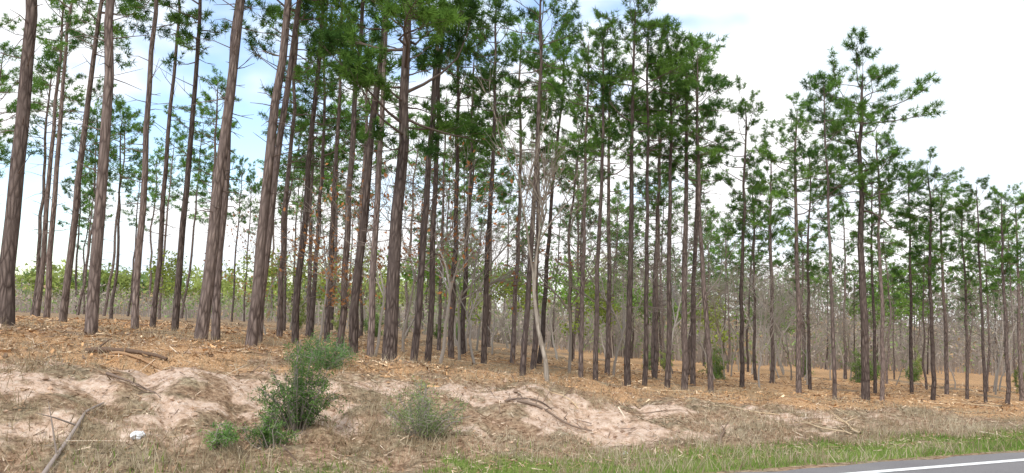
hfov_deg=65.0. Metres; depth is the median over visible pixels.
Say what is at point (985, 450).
green grass
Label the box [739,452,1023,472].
road
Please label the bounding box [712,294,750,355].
bare deciduous tree
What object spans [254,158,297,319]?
pine tree
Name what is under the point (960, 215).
pine tree
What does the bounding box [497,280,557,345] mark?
bare deciduous tree
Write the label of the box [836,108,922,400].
pine tree
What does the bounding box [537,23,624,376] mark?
pine tree
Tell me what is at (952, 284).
pine tree
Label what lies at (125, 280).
distant trees
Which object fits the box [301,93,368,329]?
pine tree
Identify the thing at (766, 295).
bare deciduous tree
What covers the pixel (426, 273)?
spring leafing tree
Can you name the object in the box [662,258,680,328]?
pine tree
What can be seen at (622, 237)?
pine tree
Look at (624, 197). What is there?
pine tree
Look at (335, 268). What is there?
rust leaved oak tree
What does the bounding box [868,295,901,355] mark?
bare deciduous tree
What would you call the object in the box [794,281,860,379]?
bare deciduous tree
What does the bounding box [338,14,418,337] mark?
pine tree
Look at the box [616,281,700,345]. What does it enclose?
spring leafing tree
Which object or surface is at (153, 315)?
pine tree
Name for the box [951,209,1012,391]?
pine tree
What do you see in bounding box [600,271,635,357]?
bare deciduous tree
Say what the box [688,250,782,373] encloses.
bare deciduous tree
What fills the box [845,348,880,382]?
understory shrub
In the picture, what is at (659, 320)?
bare deciduous tree
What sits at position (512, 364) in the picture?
fallen branch
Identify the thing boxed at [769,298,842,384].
bare deciduous tree
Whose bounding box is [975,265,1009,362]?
pine tree
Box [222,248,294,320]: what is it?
spring leafing tree
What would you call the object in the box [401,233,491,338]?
spring leafing tree
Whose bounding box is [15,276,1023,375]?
distant thicket
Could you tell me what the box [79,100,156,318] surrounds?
pine tree
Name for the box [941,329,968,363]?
bare deciduous tree
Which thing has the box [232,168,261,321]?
pine tree
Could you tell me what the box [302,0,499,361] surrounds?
pine tree
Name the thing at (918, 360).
understory shrub
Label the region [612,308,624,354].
bare deciduous tree
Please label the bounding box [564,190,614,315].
pine tree
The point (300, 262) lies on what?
pine tree
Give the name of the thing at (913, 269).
pine tree
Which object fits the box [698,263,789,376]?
bare deciduous tree
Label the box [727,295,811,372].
spring leafing tree
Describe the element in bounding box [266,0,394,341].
pine tree
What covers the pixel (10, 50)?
pine tree
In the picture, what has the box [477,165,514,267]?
pine tree
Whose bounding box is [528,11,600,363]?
pine tree
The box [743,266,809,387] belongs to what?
bare deciduous tree
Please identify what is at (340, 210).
pine tree
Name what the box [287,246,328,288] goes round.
bare deciduous tree
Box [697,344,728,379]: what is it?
understory shrub
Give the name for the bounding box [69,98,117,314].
pine tree
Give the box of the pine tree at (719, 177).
[613,21,736,388]
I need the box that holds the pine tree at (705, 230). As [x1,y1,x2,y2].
[673,144,728,375]
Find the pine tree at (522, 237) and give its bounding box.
[512,209,546,322]
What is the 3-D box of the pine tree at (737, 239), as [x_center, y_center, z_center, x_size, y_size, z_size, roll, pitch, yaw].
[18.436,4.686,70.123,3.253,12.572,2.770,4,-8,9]
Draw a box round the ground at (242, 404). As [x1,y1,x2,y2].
[0,309,1023,472]
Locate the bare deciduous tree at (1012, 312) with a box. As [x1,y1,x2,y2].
[934,265,1023,391]
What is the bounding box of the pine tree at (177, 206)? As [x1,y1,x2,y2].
[168,157,207,269]
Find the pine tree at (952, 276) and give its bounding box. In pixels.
[947,252,984,362]
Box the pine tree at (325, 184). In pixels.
[307,103,363,331]
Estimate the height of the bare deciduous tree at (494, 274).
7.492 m
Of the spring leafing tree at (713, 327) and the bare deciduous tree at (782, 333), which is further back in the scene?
the spring leafing tree at (713, 327)
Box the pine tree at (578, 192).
[541,115,607,358]
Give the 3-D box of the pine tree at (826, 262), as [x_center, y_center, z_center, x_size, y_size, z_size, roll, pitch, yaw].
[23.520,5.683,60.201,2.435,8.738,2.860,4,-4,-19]
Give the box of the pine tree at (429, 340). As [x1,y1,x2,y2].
[397,1,477,360]
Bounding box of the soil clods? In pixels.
[2,329,980,461]
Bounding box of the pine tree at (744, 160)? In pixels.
[703,75,771,386]
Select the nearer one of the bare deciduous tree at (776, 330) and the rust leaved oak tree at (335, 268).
the rust leaved oak tree at (335, 268)
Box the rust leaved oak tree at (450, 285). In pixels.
[330,133,522,363]
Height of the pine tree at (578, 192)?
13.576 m
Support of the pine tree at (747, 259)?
on the ground at (242, 404)
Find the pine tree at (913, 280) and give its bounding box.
[903,275,927,366]
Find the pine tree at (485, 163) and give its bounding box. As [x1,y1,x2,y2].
[462,108,518,327]
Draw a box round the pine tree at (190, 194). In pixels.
[171,110,220,318]
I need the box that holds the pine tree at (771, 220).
[732,135,798,383]
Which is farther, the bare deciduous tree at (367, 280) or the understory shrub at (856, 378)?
the bare deciduous tree at (367, 280)
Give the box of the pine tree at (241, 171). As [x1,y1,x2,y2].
[226,155,262,321]
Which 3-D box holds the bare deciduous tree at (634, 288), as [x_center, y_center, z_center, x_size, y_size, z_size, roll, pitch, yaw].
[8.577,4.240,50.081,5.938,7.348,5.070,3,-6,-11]
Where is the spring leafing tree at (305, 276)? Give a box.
[252,246,350,329]
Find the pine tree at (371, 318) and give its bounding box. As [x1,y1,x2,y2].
[349,0,414,356]
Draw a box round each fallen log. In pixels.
[84,338,167,359]
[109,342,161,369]
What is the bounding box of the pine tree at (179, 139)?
[138,135,192,318]
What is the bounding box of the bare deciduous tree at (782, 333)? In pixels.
[731,247,845,381]
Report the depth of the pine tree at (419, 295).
19.05 m
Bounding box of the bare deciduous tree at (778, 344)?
[764,311,793,370]
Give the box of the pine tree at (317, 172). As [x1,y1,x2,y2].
[291,143,340,242]
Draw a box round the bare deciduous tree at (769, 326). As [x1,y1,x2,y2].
[751,294,791,377]
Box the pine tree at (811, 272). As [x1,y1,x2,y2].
[786,250,816,358]
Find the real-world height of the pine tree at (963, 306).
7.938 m
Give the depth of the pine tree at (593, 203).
50.35 m
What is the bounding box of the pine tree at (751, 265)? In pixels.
[730,198,778,371]
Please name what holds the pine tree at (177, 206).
on the ground at (242, 404)
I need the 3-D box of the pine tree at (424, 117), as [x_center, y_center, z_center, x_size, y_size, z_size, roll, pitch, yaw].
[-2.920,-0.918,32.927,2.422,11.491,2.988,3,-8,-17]
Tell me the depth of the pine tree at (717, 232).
64.89 m
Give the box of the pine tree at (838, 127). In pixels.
[788,69,874,399]
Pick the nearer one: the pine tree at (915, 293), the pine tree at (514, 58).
the pine tree at (514, 58)
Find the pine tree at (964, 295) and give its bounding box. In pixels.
[957,272,977,369]
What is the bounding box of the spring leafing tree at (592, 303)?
[539,265,644,356]
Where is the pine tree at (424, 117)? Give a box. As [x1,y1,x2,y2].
[414,81,469,350]
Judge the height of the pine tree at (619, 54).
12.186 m
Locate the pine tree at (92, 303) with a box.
[63,0,148,334]
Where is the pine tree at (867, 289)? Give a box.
[855,271,884,362]
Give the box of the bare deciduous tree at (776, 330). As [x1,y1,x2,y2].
[757,294,792,374]
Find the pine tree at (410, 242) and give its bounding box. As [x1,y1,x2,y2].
[392,123,443,335]
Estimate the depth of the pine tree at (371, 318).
18.69 m
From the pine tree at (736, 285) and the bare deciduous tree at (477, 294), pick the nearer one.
the bare deciduous tree at (477, 294)
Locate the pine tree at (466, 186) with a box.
[446,157,489,303]
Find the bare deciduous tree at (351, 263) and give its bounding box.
[298,230,382,313]
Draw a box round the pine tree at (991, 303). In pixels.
[977,291,997,328]
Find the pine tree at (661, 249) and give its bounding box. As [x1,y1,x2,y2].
[642,180,690,365]
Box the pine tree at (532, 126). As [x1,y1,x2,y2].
[474,0,581,369]
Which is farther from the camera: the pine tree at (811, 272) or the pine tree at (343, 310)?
the pine tree at (811, 272)
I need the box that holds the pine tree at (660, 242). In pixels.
[626,169,682,366]
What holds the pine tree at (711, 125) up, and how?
on the ground at (242, 404)
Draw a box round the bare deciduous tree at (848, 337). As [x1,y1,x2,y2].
[818,279,859,378]
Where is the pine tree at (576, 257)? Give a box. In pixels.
[565,242,590,284]
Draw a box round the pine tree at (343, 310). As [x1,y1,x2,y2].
[316,0,382,346]
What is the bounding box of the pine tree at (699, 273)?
[688,204,734,365]
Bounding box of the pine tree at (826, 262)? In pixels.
[811,257,843,368]
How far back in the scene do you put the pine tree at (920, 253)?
30.93 m
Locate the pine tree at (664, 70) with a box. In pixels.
[574,0,692,386]
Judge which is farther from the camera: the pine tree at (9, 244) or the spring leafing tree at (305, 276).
the spring leafing tree at (305, 276)
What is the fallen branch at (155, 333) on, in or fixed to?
on the ground at (242, 404)
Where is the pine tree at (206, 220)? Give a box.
[183,163,235,269]
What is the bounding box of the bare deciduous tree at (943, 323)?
[921,295,962,344]
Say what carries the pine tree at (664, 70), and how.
on the ground at (242, 404)
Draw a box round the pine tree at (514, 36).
[483,14,568,363]
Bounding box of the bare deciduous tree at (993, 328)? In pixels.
[984,305,1009,372]
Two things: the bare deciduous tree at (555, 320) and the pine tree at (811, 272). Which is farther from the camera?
the bare deciduous tree at (555, 320)
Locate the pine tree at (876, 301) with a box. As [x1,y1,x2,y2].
[870,288,892,330]
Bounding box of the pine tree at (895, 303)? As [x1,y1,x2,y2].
[886,269,908,344]
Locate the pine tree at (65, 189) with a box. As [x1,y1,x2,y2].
[57,159,105,311]
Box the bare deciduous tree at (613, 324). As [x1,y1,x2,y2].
[587,296,626,335]
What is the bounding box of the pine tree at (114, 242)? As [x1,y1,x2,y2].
[99,94,152,315]
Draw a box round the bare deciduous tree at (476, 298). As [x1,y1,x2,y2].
[452,207,526,351]
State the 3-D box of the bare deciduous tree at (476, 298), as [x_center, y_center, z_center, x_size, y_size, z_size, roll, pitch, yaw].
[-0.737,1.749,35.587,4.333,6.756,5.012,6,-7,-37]
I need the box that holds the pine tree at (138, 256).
[114,0,161,328]
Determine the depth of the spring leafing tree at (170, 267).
44.73 m
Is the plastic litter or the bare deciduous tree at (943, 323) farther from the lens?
the bare deciduous tree at (943, 323)
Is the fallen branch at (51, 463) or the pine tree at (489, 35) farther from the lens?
the pine tree at (489, 35)
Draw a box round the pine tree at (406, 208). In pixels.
[401,151,448,333]
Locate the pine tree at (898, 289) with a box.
[880,262,907,378]
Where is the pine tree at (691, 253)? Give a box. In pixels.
[687,240,719,339]
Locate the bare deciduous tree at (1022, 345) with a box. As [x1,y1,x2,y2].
[996,311,1023,372]
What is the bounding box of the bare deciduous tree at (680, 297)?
[605,209,747,377]
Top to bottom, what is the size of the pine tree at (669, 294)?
11.358 m
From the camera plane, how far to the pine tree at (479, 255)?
67.25 m
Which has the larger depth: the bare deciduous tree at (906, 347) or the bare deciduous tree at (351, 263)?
the bare deciduous tree at (351, 263)
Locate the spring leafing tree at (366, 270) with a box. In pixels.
[312,244,408,328]
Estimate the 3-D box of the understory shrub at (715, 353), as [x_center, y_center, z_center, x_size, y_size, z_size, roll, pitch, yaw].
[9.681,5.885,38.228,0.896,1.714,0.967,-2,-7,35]
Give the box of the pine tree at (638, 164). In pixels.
[623,94,690,375]
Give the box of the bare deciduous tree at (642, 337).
[612,286,650,354]
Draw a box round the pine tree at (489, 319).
[459,127,518,346]
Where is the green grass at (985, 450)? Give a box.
[7,423,1023,472]
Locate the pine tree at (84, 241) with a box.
[75,188,105,307]
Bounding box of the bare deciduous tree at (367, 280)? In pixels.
[318,223,402,331]
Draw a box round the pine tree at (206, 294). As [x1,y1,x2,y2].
[176,0,279,339]
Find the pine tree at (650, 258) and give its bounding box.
[612,216,652,306]
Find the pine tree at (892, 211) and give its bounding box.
[867,160,950,393]
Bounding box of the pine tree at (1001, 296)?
[986,260,1016,372]
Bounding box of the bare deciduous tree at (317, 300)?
[290,266,322,325]
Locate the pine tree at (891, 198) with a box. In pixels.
[848,167,916,393]
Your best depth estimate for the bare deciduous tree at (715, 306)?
34.81 m
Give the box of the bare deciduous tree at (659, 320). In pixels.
[621,294,673,373]
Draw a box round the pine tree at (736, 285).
[730,252,745,353]
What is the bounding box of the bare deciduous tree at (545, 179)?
[465,51,596,381]
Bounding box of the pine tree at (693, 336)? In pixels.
[637,53,732,385]
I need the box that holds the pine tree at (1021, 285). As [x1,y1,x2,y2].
[998,243,1023,347]
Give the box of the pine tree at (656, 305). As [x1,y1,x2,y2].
[623,41,703,377]
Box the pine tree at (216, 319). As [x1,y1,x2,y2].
[192,0,257,340]
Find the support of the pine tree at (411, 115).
on the ground at (242, 404)
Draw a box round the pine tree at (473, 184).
[457,99,503,340]
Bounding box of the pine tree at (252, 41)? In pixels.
[242,1,337,335]
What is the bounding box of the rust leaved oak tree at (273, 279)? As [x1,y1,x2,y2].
[203,217,306,334]
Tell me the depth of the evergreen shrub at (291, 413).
10.46 m
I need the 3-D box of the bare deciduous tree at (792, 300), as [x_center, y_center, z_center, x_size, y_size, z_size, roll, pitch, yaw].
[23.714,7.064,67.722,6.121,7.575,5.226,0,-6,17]
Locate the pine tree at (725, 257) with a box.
[703,216,749,371]
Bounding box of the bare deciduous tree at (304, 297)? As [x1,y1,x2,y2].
[270,239,341,315]
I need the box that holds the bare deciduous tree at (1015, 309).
[990,299,1023,390]
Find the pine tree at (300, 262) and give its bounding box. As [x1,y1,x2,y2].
[291,0,376,343]
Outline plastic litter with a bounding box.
[130,431,145,439]
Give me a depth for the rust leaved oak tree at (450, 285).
21.93 m
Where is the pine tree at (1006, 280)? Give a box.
[974,247,1023,354]
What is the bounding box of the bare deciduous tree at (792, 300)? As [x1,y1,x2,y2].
[768,283,820,353]
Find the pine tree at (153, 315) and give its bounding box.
[124,0,209,326]
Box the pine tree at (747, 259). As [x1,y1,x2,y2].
[734,249,750,303]
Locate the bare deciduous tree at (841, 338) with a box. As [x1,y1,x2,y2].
[819,301,860,379]
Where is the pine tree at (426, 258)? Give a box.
[418,215,448,319]
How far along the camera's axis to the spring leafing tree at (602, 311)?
36.74 m
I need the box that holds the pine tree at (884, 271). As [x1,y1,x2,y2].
[866,255,895,311]
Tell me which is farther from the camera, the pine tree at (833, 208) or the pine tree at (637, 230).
the pine tree at (637, 230)
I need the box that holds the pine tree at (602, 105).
[547,9,641,380]
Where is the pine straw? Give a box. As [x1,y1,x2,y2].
[0,322,1023,472]
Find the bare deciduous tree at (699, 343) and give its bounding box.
[649,253,721,378]
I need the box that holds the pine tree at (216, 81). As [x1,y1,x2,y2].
[162,66,241,263]
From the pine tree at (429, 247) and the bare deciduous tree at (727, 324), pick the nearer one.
the bare deciduous tree at (727, 324)
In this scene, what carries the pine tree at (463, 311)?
on the ground at (242, 404)
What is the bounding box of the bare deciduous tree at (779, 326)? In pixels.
[747,282,793,379]
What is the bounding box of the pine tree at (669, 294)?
[597,14,699,387]
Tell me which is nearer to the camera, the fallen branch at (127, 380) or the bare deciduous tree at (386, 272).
the fallen branch at (127, 380)
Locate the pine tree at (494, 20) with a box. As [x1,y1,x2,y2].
[475,0,588,375]
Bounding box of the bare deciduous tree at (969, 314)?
[918,264,1023,383]
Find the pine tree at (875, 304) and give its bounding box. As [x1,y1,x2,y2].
[867,272,894,372]
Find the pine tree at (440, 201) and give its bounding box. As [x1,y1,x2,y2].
[436,156,462,329]
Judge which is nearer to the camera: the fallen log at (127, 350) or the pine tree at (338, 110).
the fallen log at (127, 350)
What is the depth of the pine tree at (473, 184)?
44.91 m
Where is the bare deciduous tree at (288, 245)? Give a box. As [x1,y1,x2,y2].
[246,219,314,276]
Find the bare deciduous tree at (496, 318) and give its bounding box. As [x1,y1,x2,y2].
[482,301,506,342]
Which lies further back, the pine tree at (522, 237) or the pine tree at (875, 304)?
the pine tree at (522, 237)
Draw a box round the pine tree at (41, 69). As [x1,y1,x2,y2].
[7,45,96,314]
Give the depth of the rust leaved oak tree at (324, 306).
26.22 m
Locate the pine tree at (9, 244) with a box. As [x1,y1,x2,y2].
[0,0,51,325]
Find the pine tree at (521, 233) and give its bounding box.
[511,230,534,317]
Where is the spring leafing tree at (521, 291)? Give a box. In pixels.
[455,265,540,353]
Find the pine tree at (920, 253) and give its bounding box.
[894,144,981,399]
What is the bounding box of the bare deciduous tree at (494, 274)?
[436,196,535,349]
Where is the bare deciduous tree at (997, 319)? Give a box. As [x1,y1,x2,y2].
[959,277,1022,374]
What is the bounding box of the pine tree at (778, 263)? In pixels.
[746,196,791,340]
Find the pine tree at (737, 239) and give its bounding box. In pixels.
[708,222,740,332]
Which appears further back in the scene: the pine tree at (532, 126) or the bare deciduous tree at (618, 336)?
the bare deciduous tree at (618, 336)
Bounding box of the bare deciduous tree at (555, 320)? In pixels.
[547,302,575,349]
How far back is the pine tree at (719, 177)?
24.03 m
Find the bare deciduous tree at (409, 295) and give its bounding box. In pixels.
[399,278,424,334]
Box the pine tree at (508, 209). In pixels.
[494,175,523,323]
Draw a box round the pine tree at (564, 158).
[546,87,613,360]
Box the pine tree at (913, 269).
[895,259,927,356]
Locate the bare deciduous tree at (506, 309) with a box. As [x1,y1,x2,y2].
[462,262,511,340]
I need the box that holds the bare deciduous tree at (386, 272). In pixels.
[352,225,417,328]
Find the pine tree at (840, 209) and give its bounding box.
[820,196,873,378]
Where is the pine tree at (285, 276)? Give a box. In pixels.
[264,91,315,330]
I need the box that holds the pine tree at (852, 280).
[840,262,871,370]
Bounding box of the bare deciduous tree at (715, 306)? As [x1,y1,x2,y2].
[672,256,764,379]
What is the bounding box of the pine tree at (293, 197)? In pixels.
[287,148,316,306]
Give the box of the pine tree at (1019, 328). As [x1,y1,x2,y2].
[964,191,1023,400]
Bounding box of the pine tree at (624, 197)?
[604,188,640,354]
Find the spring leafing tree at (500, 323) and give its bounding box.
[437,249,523,347]
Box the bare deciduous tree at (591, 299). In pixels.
[513,183,624,347]
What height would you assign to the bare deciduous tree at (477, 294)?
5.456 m
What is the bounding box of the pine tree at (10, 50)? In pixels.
[0,40,48,203]
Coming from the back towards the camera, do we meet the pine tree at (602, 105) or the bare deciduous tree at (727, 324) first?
the bare deciduous tree at (727, 324)
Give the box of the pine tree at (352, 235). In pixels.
[338,183,360,319]
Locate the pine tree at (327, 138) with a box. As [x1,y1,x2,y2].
[278,60,360,335]
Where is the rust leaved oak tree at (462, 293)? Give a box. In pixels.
[416,152,591,359]
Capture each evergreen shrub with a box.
[200,420,240,450]
[238,403,301,450]
[247,333,347,432]
[283,327,363,370]
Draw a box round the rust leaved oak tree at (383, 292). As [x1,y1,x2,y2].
[284,162,454,355]
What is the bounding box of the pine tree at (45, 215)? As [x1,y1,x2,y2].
[0,0,97,316]
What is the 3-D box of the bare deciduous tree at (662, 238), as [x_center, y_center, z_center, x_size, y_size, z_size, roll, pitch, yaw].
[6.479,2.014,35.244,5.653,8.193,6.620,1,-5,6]
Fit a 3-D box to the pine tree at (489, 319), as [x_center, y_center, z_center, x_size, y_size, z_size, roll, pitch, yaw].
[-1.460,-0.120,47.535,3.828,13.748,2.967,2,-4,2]
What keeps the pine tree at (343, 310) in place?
on the ground at (242, 404)
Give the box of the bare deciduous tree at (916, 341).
[894,305,955,388]
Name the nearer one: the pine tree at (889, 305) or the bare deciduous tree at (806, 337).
the bare deciduous tree at (806, 337)
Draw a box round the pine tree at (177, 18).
[157,0,231,330]
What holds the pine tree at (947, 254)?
on the ground at (242, 404)
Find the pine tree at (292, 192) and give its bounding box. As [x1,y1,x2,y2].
[277,158,313,315]
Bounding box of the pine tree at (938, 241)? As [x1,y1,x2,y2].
[908,218,945,342]
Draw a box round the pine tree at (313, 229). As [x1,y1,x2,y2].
[295,181,328,303]
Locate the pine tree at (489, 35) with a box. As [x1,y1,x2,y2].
[422,0,503,358]
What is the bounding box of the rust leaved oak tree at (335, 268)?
[279,168,419,318]
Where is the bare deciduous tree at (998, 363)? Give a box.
[921,287,1015,394]
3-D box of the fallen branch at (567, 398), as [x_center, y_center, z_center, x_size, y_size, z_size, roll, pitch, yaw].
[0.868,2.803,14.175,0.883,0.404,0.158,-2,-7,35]
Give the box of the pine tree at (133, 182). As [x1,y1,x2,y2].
[121,163,159,315]
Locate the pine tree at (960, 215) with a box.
[942,174,1008,402]
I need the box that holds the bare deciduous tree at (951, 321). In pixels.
[905,270,979,376]
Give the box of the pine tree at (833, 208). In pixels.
[770,137,845,389]
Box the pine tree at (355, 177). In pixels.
[336,137,397,335]
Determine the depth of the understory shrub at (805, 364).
48.31 m
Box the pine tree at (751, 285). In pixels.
[739,260,764,360]
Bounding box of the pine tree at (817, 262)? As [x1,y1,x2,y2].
[806,253,828,326]
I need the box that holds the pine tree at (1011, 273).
[996,216,1023,384]
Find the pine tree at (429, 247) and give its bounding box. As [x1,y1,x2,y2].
[415,205,452,312]
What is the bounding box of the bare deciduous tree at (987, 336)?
[977,325,1003,357]
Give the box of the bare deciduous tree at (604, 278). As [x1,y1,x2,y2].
[559,239,643,351]
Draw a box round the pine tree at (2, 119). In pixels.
[0,69,16,177]
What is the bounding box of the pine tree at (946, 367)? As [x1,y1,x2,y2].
[903,172,981,393]
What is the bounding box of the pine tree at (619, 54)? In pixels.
[564,38,652,374]
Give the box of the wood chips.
[0,315,1023,420]
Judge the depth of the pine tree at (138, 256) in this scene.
22.21 m
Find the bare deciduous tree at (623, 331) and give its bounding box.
[578,205,696,374]
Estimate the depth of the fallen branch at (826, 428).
14.35 m
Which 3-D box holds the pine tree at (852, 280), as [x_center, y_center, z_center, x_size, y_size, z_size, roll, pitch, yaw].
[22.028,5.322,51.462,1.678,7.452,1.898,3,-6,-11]
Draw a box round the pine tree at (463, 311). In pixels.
[444,31,518,354]
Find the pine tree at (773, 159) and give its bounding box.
[746,92,854,393]
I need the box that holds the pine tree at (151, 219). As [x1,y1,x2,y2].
[133,146,177,311]
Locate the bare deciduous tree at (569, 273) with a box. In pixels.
[480,118,682,372]
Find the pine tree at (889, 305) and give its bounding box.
[864,226,908,383]
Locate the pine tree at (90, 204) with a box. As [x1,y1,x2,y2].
[78,159,118,313]
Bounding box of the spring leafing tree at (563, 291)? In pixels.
[489,253,602,358]
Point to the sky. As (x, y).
(975, 47)
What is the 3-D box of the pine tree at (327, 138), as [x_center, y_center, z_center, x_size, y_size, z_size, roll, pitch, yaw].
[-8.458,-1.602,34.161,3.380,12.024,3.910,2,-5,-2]
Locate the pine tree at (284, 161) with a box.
[275,112,320,278]
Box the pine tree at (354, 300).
[329,0,428,353]
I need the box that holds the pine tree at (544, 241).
[519,226,545,340]
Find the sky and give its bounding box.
[0,0,1023,328]
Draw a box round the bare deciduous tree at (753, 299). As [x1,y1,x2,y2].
[708,256,803,370]
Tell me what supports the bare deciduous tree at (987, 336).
on the ground at (242, 404)
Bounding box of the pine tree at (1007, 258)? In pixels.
[957,182,1023,403]
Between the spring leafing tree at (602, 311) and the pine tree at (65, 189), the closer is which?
the spring leafing tree at (602, 311)
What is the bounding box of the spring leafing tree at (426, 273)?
[377,240,483,348]
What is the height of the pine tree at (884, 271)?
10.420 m
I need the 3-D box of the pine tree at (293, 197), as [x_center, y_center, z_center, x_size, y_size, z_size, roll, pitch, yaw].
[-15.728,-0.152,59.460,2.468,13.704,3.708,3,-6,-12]
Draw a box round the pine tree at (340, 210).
[311,142,362,308]
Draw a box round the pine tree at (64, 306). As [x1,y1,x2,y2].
[57,0,150,321]
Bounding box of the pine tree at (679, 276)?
[663,244,692,356]
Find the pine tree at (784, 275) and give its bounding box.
[783,256,806,359]
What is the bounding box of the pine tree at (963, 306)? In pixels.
[956,288,977,337]
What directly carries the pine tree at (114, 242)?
on the ground at (242, 404)
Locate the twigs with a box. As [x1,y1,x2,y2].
[0,324,1018,472]
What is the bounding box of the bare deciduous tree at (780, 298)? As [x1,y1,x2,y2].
[747,265,828,362]
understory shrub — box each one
[286,285,306,328]
[331,302,347,331]
[359,301,384,336]
[433,319,447,338]
[642,343,664,369]
[659,340,675,370]
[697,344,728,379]
[704,342,725,367]
[788,349,814,374]
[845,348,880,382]
[855,351,880,380]
[900,361,922,381]
[905,345,927,379]
[1011,360,1023,393]
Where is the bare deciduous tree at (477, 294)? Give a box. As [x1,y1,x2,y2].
[467,259,493,343]
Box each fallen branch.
[37,401,103,472]
[105,372,159,397]
[118,327,179,334]
[487,354,542,369]
[505,392,551,409]
[516,393,591,431]
[545,384,581,408]
[625,409,687,413]
[635,380,693,391]
[706,405,779,414]
[713,420,729,442]
[797,420,851,434]
[827,412,861,434]
[939,400,998,406]
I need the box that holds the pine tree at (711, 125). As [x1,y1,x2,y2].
[649,32,742,392]
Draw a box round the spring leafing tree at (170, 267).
[144,249,200,320]
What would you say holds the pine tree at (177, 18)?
on the ground at (242, 404)
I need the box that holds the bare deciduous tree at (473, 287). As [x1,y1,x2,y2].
[445,248,499,344]
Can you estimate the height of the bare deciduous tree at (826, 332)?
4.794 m
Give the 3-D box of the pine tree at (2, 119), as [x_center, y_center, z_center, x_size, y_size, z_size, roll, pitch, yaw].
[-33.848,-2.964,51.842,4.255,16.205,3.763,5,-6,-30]
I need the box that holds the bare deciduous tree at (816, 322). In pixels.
[756,247,854,377]
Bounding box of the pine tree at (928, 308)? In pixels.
[912,264,946,373]
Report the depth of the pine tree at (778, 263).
41.91 m
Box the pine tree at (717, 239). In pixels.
[710,228,735,352]
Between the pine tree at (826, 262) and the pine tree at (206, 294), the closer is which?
the pine tree at (206, 294)
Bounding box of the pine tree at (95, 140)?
[71,74,138,260]
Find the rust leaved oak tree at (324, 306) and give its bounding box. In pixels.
[233,168,389,341]
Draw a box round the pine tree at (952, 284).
[938,269,960,311]
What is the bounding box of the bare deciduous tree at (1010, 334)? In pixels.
[1001,315,1021,354]
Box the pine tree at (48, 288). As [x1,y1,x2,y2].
[34,0,141,317]
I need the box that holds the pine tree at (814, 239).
[789,222,823,376]
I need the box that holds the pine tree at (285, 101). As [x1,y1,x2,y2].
[249,0,346,342]
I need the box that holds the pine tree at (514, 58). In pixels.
[422,0,529,363]
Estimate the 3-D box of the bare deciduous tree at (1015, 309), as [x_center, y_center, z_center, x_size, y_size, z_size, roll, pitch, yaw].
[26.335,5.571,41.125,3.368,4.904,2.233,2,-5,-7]
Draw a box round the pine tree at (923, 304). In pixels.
[900,238,945,389]
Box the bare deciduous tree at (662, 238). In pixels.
[612,183,729,313]
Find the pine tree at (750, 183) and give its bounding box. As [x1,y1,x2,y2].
[725,162,780,380]
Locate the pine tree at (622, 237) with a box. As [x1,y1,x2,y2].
[596,188,637,357]
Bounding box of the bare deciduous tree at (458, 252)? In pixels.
[403,196,510,346]
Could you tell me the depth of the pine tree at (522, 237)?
71.29 m
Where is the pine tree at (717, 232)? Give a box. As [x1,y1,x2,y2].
[693,214,729,294]
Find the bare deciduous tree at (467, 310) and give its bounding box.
[447,202,516,364]
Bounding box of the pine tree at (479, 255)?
[470,216,485,332]
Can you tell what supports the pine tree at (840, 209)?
on the ground at (242, 404)
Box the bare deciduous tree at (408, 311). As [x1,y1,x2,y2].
[335,136,525,351]
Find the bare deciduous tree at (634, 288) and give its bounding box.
[613,244,700,355]
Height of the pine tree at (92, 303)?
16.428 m
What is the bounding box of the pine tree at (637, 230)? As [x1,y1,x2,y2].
[611,218,652,358]
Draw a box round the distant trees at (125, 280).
[15,241,1023,352]
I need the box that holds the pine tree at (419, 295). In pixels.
[385,0,495,362]
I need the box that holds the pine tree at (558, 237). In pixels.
[541,203,573,346]
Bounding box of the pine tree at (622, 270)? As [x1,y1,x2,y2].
[612,242,633,351]
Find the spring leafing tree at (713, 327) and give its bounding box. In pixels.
[688,291,744,368]
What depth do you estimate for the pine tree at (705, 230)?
36.90 m
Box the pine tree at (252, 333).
[245,0,319,346]
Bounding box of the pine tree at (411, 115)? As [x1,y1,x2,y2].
[355,66,420,292]
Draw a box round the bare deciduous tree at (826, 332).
[811,315,842,353]
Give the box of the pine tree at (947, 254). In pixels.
[932,188,1000,398]
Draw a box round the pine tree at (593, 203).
[557,147,614,335]
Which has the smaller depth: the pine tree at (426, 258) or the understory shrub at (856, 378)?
the understory shrub at (856, 378)
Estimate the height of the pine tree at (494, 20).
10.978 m
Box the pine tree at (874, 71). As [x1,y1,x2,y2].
[799,26,947,399]
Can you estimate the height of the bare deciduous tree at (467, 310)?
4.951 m
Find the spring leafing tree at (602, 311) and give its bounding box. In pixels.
[559,282,622,348]
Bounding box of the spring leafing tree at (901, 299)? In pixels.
[846,281,947,364]
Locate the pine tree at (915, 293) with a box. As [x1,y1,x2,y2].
[904,261,927,348]
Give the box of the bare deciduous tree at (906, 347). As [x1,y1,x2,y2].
[888,322,926,384]
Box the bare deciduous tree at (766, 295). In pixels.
[716,264,817,348]
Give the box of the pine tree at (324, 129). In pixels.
[276,0,373,337]
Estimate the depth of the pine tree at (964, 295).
68.05 m
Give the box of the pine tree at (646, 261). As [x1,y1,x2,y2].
[604,4,710,385]
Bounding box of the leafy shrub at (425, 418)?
[381,374,471,440]
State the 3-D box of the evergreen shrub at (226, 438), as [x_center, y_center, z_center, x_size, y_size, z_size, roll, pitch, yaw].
[-3.430,2.322,9.357,0.541,0.417,0.602,3,-6,-12]
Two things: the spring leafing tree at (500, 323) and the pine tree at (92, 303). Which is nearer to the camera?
the pine tree at (92, 303)

